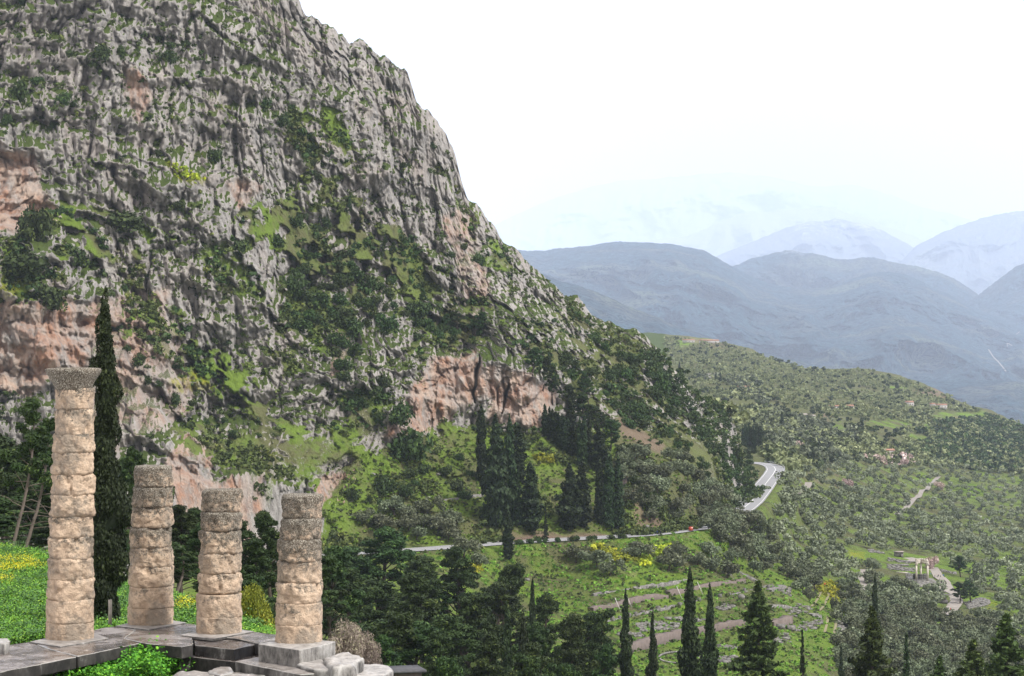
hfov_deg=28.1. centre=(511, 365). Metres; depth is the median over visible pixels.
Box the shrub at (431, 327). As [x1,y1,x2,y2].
[425,324,437,332]
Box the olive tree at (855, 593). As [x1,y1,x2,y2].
[836,588,864,599]
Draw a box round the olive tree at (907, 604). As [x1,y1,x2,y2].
[899,596,921,610]
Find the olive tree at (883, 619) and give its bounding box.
[868,613,889,626]
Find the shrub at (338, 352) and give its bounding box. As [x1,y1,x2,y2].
[325,346,342,357]
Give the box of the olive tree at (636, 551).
[621,540,646,556]
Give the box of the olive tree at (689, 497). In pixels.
[685,493,694,509]
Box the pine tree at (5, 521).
[0,514,29,540]
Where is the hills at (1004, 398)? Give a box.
[543,274,1023,423]
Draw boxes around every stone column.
[45,367,100,640]
[127,464,174,625]
[196,488,243,634]
[275,493,323,643]
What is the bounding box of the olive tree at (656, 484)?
[648,477,669,492]
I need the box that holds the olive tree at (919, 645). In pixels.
[912,643,927,651]
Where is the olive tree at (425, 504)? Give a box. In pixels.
[412,494,446,512]
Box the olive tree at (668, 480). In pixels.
[650,473,671,484]
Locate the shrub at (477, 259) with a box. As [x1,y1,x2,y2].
[470,256,480,263]
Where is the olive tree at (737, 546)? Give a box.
[728,541,743,559]
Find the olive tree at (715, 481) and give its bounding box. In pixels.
[708,477,719,485]
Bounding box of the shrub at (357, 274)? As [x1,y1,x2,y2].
[345,268,364,281]
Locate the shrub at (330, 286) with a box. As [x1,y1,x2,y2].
[324,282,340,290]
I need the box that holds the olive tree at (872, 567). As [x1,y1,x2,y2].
[864,558,882,570]
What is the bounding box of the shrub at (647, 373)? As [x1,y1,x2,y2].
[643,370,650,376]
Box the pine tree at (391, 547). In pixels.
[360,526,416,607]
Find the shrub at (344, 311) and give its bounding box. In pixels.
[326,305,351,318]
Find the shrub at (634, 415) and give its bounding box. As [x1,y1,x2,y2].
[629,411,641,418]
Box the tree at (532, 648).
[506,641,550,675]
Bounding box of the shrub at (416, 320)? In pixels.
[409,315,424,326]
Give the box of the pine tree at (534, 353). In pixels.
[524,347,543,375]
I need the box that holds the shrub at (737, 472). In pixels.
[732,467,741,478]
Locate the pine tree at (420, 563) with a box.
[390,554,449,614]
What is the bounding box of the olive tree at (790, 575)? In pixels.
[786,566,801,580]
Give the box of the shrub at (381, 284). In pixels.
[372,282,384,290]
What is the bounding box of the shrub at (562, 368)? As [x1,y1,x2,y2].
[558,365,567,371]
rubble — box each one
[616,631,643,636]
[632,620,679,631]
[663,616,705,621]
[714,603,735,610]
[716,644,737,648]
[718,654,738,662]
[770,584,791,596]
[773,633,791,644]
[782,603,812,616]
[796,619,822,631]
[837,620,846,630]
[867,549,884,553]
[886,557,910,563]
[886,564,914,571]
[905,572,914,577]
[917,581,939,586]
[940,569,956,574]
[963,597,990,608]
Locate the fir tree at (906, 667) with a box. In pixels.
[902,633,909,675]
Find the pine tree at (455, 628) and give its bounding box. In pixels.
[431,613,512,675]
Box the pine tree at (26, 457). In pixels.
[0,446,49,549]
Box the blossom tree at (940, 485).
[933,481,943,489]
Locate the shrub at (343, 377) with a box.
[336,372,350,381]
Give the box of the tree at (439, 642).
[418,630,469,674]
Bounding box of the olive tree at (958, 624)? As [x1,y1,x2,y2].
[949,618,976,629]
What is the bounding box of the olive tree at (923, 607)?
[914,604,933,612]
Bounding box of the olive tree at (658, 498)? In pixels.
[654,495,666,505]
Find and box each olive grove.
[697,372,868,460]
[718,453,1023,625]
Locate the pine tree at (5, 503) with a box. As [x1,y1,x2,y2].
[0,494,46,543]
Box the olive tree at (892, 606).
[880,603,895,613]
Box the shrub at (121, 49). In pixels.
[117,44,125,58]
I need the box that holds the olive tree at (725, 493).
[716,486,733,500]
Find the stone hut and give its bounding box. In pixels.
[893,551,903,557]
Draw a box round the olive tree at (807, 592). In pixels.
[802,587,818,601]
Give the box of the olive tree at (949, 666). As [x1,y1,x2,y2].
[928,658,962,671]
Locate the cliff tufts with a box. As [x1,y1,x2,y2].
[0,0,764,561]
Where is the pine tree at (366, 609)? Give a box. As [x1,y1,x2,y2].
[322,565,388,640]
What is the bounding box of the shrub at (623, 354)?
[615,350,627,359]
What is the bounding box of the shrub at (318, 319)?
[303,311,324,324]
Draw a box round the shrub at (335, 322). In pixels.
[330,319,341,326]
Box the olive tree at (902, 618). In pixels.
[887,616,909,625]
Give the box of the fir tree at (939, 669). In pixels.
[929,655,946,675]
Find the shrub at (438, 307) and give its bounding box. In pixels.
[425,302,443,315]
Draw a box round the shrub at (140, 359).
[131,352,146,366]
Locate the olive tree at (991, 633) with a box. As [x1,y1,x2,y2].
[978,629,996,637]
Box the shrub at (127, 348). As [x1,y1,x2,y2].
[122,344,131,353]
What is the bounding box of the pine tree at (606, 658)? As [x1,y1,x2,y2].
[588,643,618,675]
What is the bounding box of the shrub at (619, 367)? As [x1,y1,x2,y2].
[611,362,626,373]
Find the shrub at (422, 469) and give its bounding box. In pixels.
[416,463,431,474]
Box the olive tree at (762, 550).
[754,543,767,559]
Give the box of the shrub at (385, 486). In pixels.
[374,475,398,496]
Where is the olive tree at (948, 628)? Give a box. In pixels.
[940,624,959,636]
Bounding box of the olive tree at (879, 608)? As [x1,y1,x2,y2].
[865,602,881,613]
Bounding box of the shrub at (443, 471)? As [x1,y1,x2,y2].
[436,465,452,476]
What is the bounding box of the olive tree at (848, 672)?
[845,666,855,675]
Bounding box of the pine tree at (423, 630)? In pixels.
[398,619,458,665]
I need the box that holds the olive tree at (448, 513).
[435,509,454,518]
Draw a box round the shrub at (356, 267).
[346,263,359,271]
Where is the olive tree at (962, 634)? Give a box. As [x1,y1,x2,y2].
[939,630,966,640]
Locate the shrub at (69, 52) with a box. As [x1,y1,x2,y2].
[65,49,73,56]
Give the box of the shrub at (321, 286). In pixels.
[317,281,326,289]
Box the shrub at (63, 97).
[54,91,71,105]
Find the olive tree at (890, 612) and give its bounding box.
[881,606,903,616]
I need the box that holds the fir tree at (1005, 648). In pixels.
[984,612,1023,675]
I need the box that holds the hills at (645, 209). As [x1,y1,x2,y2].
[494,172,972,250]
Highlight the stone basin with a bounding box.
[658,651,699,663]
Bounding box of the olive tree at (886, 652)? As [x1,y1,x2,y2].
[882,649,890,657]
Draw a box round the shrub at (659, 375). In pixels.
[649,369,666,380]
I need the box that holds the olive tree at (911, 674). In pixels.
[892,671,915,675]
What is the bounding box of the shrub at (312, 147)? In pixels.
[306,141,317,150]
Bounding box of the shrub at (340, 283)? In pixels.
[336,276,350,287]
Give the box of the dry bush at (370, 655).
[357,631,382,664]
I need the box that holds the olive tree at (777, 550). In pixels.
[768,541,785,553]
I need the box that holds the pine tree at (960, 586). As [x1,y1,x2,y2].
[950,582,967,602]
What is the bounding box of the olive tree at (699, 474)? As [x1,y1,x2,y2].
[691,467,706,481]
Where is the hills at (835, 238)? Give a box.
[716,218,912,265]
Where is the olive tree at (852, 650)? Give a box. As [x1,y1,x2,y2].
[849,647,865,655]
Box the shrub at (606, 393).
[602,391,609,396]
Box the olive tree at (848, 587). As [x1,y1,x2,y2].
[836,581,863,590]
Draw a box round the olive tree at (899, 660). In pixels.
[891,655,910,674]
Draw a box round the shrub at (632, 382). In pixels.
[628,379,640,385]
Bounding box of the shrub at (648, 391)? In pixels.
[640,387,653,396]
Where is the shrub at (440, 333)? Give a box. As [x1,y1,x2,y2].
[433,329,446,338]
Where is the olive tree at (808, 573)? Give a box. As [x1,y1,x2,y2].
[793,568,823,581]
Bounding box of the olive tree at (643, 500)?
[636,494,656,505]
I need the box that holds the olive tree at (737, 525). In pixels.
[722,517,740,529]
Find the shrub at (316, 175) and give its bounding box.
[310,169,320,180]
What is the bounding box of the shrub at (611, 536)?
[607,534,615,539]
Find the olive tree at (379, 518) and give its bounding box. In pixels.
[371,512,396,526]
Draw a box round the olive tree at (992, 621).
[985,615,1001,627]
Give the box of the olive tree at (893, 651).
[890,649,913,657]
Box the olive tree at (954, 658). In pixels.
[949,656,959,662]
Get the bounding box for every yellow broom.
[167,161,205,183]
[469,562,483,572]
[531,452,556,462]
[585,542,614,553]
[607,546,639,561]
[637,554,652,566]
[646,542,672,555]
[815,579,841,598]
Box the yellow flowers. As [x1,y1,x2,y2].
[0,551,194,608]
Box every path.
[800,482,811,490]
[819,593,829,610]
[823,616,828,631]
[858,569,870,589]
[894,476,940,513]
[905,557,916,561]
[929,567,962,614]
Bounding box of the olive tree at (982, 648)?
[975,643,989,654]
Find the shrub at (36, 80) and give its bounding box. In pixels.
[30,76,43,85]
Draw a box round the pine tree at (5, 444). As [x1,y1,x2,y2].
[0,433,26,491]
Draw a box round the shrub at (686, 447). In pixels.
[680,446,689,451]
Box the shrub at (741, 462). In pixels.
[735,458,745,466]
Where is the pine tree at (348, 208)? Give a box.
[345,195,351,219]
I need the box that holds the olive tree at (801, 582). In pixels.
[790,576,811,590]
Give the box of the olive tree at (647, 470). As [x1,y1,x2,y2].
[637,465,663,475]
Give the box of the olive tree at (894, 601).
[890,598,903,605]
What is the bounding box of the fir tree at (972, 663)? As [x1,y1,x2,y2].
[952,639,988,675]
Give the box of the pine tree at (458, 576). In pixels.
[439,546,485,623]
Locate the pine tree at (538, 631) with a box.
[511,621,556,675]
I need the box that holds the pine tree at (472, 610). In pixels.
[457,592,502,663]
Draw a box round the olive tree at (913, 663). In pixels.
[898,658,921,669]
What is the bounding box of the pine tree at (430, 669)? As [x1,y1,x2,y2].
[421,661,437,675]
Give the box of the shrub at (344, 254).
[335,249,353,259]
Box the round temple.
[908,558,935,582]
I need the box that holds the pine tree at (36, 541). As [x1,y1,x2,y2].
[8,532,49,549]
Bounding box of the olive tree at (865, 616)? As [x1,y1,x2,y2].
[850,610,868,618]
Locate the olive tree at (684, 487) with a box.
[678,483,690,493]
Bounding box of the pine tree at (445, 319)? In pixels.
[440,313,452,326]
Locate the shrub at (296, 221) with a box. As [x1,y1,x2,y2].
[288,214,305,228]
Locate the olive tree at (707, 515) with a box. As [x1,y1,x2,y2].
[704,512,714,525]
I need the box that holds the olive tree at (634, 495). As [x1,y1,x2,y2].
[621,487,643,502]
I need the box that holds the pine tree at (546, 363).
[541,356,554,391]
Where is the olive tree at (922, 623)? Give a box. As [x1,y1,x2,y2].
[908,618,927,626]
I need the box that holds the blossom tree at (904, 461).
[900,458,908,464]
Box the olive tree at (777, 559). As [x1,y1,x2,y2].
[765,553,779,567]
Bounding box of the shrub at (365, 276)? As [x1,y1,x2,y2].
[356,274,369,282]
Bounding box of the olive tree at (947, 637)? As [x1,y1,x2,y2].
[939,635,950,641]
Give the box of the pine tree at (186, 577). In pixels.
[172,541,197,594]
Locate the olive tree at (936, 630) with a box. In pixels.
[924,625,945,636]
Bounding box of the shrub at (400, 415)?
[382,401,415,426]
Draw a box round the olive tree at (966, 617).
[955,612,977,621]
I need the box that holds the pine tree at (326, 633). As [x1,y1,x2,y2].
[322,606,343,638]
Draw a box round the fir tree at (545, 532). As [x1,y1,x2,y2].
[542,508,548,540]
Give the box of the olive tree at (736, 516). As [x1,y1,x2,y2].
[718,510,746,522]
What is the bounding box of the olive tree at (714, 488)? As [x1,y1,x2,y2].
[707,484,717,492]
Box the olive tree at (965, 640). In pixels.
[961,637,971,645]
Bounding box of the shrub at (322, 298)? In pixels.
[307,289,330,308]
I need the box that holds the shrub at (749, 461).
[746,459,753,464]
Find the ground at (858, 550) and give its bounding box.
[174,332,1023,675]
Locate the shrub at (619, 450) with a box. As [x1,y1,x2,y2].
[614,442,627,452]
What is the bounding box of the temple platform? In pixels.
[0,621,275,675]
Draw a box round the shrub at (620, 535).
[616,533,624,538]
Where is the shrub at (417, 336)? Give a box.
[413,332,424,339]
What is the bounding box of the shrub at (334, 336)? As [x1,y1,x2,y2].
[326,331,347,344]
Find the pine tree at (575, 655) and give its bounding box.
[541,612,599,675]
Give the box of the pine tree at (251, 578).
[241,573,275,624]
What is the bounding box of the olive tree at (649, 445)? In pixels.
[638,443,651,458]
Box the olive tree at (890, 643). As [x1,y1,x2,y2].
[882,633,901,648]
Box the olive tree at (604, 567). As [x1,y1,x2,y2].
[598,558,627,575]
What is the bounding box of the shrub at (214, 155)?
[207,147,222,162]
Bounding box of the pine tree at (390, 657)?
[375,634,403,665]
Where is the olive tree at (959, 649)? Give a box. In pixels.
[951,645,978,653]
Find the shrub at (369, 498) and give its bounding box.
[364,495,371,502]
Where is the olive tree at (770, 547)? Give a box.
[764,538,781,551]
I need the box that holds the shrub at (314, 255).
[311,252,320,258]
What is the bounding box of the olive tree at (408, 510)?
[398,505,416,517]
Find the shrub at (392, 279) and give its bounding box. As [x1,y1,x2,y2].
[386,275,397,284]
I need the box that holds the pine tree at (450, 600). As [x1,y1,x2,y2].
[403,568,455,614]
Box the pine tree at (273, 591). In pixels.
[262,568,276,625]
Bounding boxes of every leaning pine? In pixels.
[0,398,54,545]
[10,422,53,547]
[171,545,198,593]
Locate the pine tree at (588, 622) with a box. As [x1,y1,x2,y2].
[550,611,603,668]
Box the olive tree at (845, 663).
[834,657,854,670]
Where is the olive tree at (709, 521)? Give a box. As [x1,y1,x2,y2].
[697,514,728,531]
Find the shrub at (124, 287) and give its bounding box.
[120,284,128,291]
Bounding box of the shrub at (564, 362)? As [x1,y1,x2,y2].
[559,359,571,366]
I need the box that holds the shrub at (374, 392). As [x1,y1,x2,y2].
[361,384,382,396]
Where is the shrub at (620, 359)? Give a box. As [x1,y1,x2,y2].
[616,356,623,361]
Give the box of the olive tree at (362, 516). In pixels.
[349,507,374,521]
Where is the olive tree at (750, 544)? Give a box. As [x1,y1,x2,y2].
[734,539,755,550]
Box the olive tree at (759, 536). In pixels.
[749,531,765,541]
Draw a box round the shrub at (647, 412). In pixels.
[643,404,652,415]
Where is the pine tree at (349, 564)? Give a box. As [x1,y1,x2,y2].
[327,556,353,611]
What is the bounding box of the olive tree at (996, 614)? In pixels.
[978,610,1002,627]
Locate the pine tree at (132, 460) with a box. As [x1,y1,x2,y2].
[120,446,146,518]
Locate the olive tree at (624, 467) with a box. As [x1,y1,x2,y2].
[621,461,636,471]
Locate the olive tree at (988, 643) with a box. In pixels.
[982,639,992,653]
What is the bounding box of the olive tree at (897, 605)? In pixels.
[891,603,912,609]
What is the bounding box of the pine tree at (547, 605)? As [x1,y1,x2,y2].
[526,591,564,675]
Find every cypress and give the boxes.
[88,286,131,620]
[475,405,488,480]
[478,413,516,527]
[499,445,510,519]
[499,601,513,673]
[501,512,515,559]
[504,413,516,518]
[510,472,523,525]
[513,423,529,481]
[517,610,528,652]
[519,461,545,531]
[528,577,536,633]
[540,403,547,436]
[544,406,552,439]
[549,408,553,437]
[550,411,557,443]
[553,462,584,531]
[554,412,559,444]
[556,414,564,448]
[559,417,567,450]
[561,419,571,453]
[565,390,578,430]
[569,419,576,455]
[575,460,592,528]
[576,417,582,465]
[581,413,588,466]
[586,410,592,462]
[587,428,610,469]
[593,459,605,524]
[601,454,618,529]
[613,455,624,528]
[617,588,634,675]
[644,609,659,675]
[676,566,702,675]
[695,582,718,675]
[742,423,745,440]
[746,423,748,446]
[748,425,750,446]
[749,426,752,446]
[751,424,754,447]
[753,424,755,448]
[755,423,758,448]
[758,426,762,447]
[779,411,783,423]
[838,643,844,675]
[871,573,882,667]
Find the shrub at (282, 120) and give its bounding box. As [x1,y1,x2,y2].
[272,112,289,128]
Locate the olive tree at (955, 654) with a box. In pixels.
[949,652,964,658]
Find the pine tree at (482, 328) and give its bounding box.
[476,317,488,334]
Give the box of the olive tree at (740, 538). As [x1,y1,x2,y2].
[728,530,748,544]
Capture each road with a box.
[273,462,783,560]
[988,349,1005,370]
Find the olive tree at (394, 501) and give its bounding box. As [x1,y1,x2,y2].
[377,494,403,516]
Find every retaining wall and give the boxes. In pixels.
[444,494,483,500]
[588,593,668,610]
[591,574,731,595]
[620,619,747,651]
[665,578,745,595]
[740,571,757,581]
[766,584,791,591]
[770,604,793,609]
[771,615,792,625]
[808,613,821,618]
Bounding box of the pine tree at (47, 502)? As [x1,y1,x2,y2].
[5,484,51,530]
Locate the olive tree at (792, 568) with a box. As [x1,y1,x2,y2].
[777,563,800,577]
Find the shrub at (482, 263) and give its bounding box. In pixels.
[473,252,486,266]
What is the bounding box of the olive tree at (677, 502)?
[668,496,687,508]
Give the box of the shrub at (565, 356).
[558,352,572,361]
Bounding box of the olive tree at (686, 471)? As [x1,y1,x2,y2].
[679,468,694,477]
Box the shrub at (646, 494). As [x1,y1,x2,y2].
[638,488,650,498]
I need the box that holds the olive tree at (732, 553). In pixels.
[722,548,741,560]
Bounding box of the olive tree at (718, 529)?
[710,523,727,534]
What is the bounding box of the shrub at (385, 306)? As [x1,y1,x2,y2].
[382,302,390,310]
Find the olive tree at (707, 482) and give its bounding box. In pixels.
[700,476,712,486]
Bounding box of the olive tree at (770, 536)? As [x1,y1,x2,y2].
[765,533,778,542]
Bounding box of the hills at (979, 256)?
[900,211,1023,294]
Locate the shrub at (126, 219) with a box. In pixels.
[99,209,144,233]
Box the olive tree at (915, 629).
[908,625,928,636]
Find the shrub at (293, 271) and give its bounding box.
[288,267,301,273]
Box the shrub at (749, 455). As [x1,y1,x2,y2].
[743,453,752,458]
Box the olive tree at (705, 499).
[698,492,718,504]
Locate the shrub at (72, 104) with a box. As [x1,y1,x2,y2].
[70,100,80,107]
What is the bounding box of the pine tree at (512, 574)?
[469,562,525,627]
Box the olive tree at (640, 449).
[618,443,649,460]
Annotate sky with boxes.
[299,0,1023,224]
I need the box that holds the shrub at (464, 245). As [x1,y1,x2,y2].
[461,243,468,248]
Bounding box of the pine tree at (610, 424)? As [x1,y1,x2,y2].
[601,419,620,449]
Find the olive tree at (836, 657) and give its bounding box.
[829,649,855,661]
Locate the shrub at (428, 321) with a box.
[421,318,433,325]
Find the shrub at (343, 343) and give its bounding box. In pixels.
[335,336,353,348]
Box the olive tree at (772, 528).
[766,524,778,533]
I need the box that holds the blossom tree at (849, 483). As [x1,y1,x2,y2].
[842,478,852,487]
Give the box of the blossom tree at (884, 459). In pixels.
[879,454,887,462]
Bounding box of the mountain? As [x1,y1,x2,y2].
[0,0,743,585]
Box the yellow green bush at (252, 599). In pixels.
[240,582,274,631]
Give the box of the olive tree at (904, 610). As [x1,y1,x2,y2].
[894,605,920,616]
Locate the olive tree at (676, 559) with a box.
[655,551,686,570]
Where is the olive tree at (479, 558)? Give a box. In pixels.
[469,552,488,565]
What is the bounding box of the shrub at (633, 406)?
[626,400,639,411]
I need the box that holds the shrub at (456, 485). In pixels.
[449,477,463,492]
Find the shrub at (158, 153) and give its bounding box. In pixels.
[154,149,162,157]
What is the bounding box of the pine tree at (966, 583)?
[960,580,979,602]
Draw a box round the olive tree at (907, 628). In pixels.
[900,626,911,636]
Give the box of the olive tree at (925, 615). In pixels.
[917,610,936,620]
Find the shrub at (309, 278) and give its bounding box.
[305,274,314,283]
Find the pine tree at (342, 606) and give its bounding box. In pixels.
[322,584,351,616]
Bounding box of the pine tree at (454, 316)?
[450,310,466,334]
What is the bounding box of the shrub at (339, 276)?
[332,272,345,283]
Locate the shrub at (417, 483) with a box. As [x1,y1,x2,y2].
[410,480,420,486]
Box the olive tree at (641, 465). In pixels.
[628,459,651,472]
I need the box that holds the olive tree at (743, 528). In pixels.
[736,520,749,532]
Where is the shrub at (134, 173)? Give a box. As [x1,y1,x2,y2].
[128,170,138,177]
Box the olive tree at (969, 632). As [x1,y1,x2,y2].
[964,628,991,641]
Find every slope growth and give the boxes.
[326,428,706,547]
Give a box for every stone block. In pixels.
[0,638,9,654]
[173,670,264,675]
[208,667,233,675]
[235,657,314,675]
[258,640,334,666]
[296,659,327,675]
[323,652,363,675]
[357,664,392,675]
[389,665,426,675]
[776,624,784,629]
[787,625,795,630]
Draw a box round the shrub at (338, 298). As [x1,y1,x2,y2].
[331,291,349,306]
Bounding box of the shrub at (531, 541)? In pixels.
[526,538,533,543]
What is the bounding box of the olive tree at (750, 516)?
[741,510,760,526]
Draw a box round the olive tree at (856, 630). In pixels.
[834,627,863,636]
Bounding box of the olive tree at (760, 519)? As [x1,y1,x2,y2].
[747,514,768,530]
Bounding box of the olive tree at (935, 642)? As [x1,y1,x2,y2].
[926,639,953,651]
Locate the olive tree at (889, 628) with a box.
[881,624,906,638]
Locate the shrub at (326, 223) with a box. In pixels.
[319,216,332,228]
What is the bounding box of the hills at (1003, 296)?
[966,264,1023,325]
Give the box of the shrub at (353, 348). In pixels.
[347,342,363,354]
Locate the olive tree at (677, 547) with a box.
[662,540,688,555]
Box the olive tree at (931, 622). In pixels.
[922,620,937,625]
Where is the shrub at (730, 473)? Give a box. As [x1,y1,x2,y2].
[722,468,736,479]
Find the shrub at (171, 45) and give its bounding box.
[162,41,176,49]
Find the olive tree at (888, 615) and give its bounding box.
[883,613,899,622]
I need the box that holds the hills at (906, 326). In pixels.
[518,241,1023,381]
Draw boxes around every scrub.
[0,0,744,506]
[0,79,735,553]
[3,70,720,433]
[637,346,765,496]
[662,336,1023,474]
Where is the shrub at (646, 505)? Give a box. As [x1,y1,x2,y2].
[641,499,652,510]
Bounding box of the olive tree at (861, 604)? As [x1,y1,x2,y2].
[845,597,867,608]
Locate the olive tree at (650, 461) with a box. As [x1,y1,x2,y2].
[644,459,655,466]
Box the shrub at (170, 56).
[156,49,176,64]
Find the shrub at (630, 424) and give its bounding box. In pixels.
[622,418,636,428]
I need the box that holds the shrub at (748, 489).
[745,487,757,493]
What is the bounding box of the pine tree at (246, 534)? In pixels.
[240,519,262,577]
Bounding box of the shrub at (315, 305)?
[307,300,318,308]
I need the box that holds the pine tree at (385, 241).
[381,237,387,250]
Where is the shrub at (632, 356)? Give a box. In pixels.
[626,352,636,360]
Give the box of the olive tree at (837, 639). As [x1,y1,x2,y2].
[828,633,858,647]
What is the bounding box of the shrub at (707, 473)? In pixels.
[704,471,711,477]
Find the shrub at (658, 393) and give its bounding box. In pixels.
[651,387,667,401]
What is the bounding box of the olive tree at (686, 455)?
[674,449,690,461]
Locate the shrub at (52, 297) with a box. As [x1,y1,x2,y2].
[28,281,67,311]
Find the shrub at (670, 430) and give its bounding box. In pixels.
[665,428,673,434]
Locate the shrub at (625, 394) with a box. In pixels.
[618,391,630,398]
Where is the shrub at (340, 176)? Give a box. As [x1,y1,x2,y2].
[336,173,342,180]
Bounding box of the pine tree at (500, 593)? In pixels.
[481,580,529,655]
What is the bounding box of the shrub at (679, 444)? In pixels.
[672,440,682,447]
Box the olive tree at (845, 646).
[831,642,850,654]
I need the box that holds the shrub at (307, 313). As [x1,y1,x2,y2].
[300,309,317,319]
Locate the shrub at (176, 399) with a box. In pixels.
[171,391,181,405]
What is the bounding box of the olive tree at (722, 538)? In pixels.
[709,532,732,546]
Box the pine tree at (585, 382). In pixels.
[576,370,598,403]
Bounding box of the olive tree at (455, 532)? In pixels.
[441,526,461,541]
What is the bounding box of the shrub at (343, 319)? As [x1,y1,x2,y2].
[334,314,355,328]
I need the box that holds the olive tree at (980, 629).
[970,625,990,634]
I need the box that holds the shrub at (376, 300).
[370,295,383,306]
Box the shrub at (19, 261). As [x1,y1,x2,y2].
[0,248,49,280]
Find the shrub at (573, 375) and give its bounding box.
[566,368,578,380]
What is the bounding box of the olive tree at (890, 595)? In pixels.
[883,592,899,602]
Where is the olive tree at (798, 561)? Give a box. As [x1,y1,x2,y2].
[794,557,811,566]
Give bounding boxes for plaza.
[932,573,950,593]
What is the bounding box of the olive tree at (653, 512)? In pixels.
[642,508,658,522]
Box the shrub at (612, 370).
[604,368,619,375]
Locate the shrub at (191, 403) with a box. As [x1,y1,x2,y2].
[187,400,196,406]
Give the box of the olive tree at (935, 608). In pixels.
[924,606,942,613]
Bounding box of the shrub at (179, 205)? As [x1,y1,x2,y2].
[164,200,185,211]
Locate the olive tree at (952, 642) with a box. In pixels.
[943,638,966,652]
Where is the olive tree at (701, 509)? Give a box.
[696,505,713,516]
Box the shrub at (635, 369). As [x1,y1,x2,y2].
[627,363,639,376]
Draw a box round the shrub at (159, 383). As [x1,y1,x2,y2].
[154,380,162,386]
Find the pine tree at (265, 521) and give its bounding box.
[250,509,279,603]
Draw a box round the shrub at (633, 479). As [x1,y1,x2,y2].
[628,475,643,484]
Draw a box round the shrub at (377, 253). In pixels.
[373,250,384,257]
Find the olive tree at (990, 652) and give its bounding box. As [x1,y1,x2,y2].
[986,649,1012,662]
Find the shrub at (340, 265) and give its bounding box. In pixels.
[336,259,344,270]
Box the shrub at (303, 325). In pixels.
[291,317,312,332]
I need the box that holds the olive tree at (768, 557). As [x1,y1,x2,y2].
[759,551,776,560]
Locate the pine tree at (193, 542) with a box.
[175,523,201,591]
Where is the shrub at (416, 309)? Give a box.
[404,300,429,316]
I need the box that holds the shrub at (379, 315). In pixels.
[374,312,384,320]
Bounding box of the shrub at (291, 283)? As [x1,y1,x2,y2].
[279,270,305,301]
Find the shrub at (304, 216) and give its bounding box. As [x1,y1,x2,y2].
[296,212,308,221]
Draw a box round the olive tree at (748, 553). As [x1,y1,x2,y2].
[742,548,757,559]
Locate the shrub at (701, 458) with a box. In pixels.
[697,456,704,461]
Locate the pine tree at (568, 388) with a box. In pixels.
[563,384,583,409]
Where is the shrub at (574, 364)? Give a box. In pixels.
[570,361,580,368]
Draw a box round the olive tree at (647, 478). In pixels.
[635,474,659,483]
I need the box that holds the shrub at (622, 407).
[613,400,630,413]
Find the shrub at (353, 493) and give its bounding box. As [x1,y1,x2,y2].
[339,486,360,500]
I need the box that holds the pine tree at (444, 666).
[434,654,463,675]
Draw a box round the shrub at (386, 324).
[375,314,402,333]
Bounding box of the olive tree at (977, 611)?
[968,607,990,617]
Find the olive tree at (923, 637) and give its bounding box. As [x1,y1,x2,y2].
[908,630,939,642]
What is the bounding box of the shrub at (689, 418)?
[684,415,697,423]
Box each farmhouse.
[682,339,694,342]
[699,339,718,342]
[905,401,913,406]
[936,404,946,408]
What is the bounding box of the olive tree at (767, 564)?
[760,561,773,572]
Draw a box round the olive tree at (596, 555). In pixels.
[578,549,612,565]
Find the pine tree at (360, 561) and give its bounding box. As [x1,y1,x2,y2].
[343,545,386,621]
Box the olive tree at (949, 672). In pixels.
[929,668,954,675]
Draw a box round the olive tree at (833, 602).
[830,597,837,608]
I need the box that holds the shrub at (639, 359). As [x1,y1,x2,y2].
[635,355,643,362]
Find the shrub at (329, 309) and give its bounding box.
[323,304,336,313]
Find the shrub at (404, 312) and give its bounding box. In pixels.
[398,309,410,316]
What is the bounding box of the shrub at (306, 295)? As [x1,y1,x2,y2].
[290,287,311,301]
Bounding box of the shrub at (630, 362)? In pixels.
[628,360,637,365]
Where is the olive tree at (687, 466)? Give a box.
[672,458,695,470]
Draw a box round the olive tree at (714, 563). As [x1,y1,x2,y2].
[699,555,731,572]
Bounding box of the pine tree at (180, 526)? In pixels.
[171,504,199,549]
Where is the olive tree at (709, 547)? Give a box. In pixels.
[699,541,721,557]
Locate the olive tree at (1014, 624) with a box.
[1010,621,1020,629]
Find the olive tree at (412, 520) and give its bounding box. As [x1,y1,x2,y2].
[395,512,420,530]
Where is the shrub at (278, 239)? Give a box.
[269,233,284,247]
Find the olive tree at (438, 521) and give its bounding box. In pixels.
[428,514,456,530]
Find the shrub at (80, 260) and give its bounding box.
[64,242,89,267]
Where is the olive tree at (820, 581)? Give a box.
[810,576,825,588]
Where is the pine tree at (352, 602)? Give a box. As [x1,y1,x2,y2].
[322,545,366,640]
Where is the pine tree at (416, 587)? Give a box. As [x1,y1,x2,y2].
[391,570,442,662]
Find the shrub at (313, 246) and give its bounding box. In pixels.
[307,243,317,251]
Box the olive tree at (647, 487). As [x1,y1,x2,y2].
[632,483,654,492]
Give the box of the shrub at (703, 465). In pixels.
[695,461,707,469]
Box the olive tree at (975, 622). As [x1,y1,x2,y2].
[967,620,993,629]
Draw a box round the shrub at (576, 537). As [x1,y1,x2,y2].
[572,535,579,540]
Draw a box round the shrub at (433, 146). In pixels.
[430,141,438,148]
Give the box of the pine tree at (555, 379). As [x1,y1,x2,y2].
[547,364,562,405]
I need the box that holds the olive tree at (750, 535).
[746,532,754,542]
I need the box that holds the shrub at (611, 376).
[601,371,618,382]
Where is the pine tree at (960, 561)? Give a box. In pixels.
[948,555,969,576]
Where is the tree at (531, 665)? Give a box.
[513,652,542,675]
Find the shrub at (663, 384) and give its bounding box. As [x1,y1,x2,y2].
[653,379,671,391]
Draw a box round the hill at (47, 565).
[1,544,275,642]

